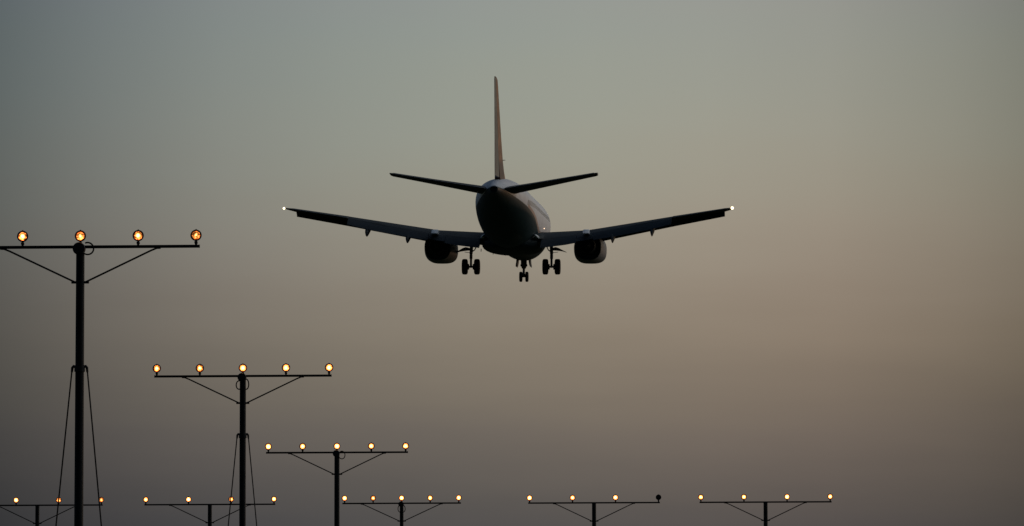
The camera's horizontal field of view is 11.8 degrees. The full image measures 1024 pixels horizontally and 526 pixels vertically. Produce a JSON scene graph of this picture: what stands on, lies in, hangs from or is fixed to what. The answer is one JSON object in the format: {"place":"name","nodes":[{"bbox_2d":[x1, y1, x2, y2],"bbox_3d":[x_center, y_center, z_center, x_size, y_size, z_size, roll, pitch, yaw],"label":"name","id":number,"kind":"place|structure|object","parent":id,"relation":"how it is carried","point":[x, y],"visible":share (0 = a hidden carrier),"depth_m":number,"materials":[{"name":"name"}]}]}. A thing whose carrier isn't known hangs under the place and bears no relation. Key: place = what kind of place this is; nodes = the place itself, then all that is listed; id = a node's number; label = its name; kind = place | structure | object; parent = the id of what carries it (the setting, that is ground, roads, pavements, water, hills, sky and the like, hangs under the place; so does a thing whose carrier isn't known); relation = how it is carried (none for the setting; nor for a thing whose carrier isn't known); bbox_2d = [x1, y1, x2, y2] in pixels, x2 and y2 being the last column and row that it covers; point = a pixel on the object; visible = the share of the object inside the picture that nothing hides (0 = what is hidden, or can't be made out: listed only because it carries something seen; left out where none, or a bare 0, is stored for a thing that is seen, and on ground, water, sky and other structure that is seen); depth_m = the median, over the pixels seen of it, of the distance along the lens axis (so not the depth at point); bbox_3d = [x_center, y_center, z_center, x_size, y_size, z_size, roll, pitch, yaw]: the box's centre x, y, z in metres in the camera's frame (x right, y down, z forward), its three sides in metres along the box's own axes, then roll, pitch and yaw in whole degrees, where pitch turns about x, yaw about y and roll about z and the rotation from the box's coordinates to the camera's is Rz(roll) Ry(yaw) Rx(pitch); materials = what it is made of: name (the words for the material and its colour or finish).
{"place":"outdoors","nodes":[
{"label":"outdoors","id":0,"kind":"place"},
{"bbox_2d":[283,76,733,281],"bbox_3d":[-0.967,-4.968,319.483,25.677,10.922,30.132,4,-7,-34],"label":"passenger jet","id":1,"kind":"object","parent":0,"point":[513,219],"visible":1,"depth_m":320.91,"materials":[{"name":"metal"}]},
{"bbox_2d":[0,0,1023,525],"label":"sky","id":2,"kind":"structure","parent":0,"point":[851,330],"materials":[{"name":"grey"}]},
{"label":"ground","id":3,"kind":"structure","parent":0,"visible":0},
{"bbox_2d":[0,497,103,525],"bbox_3d":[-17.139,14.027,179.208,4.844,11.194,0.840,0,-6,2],"label":"approach light mast","id":4,"kind":"object","parent":3,"relation":"on","point":[16,500],"visible":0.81,"depth_m":179.66,"materials":[{"name":"metal"}]},
{"bbox_2d":[0,229,201,525],"bbox_3d":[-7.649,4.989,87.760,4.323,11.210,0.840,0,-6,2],"label":"approach light mast","id":5,"kind":"object","parent":3,"relation":"on","point":[79,250],"visible":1,"depth_m":88.06,"materials":[{"name":"metal"}]},
{"bbox_2d":[143,496,276,525],"bbox_3d":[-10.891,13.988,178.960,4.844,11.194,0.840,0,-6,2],"label":"approach light mast","id":6,"kind":"object","parent":3,"relation":"on","point":[209,522],"visible":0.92,"depth_m":179.43,"materials":[{"name":"metal"}]},
{"bbox_2d":[153,363,332,525],"bbox_3d":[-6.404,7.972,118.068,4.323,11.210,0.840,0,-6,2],"label":"approach light mast","id":7,"kind":"object","parent":3,"relation":"on","point":[242,434],"visible":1,"depth_m":118.47,"materials":[{"name":"metal"}]},
{"bbox_2d":[265,442,408,525],"bbox_3d":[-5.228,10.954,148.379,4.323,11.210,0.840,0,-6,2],"label":"approach light mast","id":8,"kind":"object","parent":3,"relation":"on","point":[336,455],"visible":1,"depth_m":148.82,"materials":[{"name":"metal"}]},
{"bbox_2d":[342,495,461,525],"bbox_3d":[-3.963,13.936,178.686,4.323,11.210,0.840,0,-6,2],"label":"approach light mast","id":9,"kind":"object","parent":3,"relation":"on","point":[400,503],"visible":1,"depth_m":179.15,"materials":[{"name":"metal"}]},
{"bbox_2d":[527,494,660,525],"bbox_3d":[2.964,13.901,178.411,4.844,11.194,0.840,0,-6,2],"label":"approach light mast","id":10,"kind":"object","parent":3,"relation":"on","point":[615,498],"visible":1,"depth_m":178.90,"materials":[{"name":"metal"}]},
{"bbox_2d":[698,494,832,525],"bbox_3d":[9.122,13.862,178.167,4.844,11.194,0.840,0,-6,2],"label":"approach light mast","id":11,"kind":"object","parent":3,"relation":"on","point":[765,503],"visible":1,"depth_m":178.64,"materials":[{"name":"metal"}]}
]}

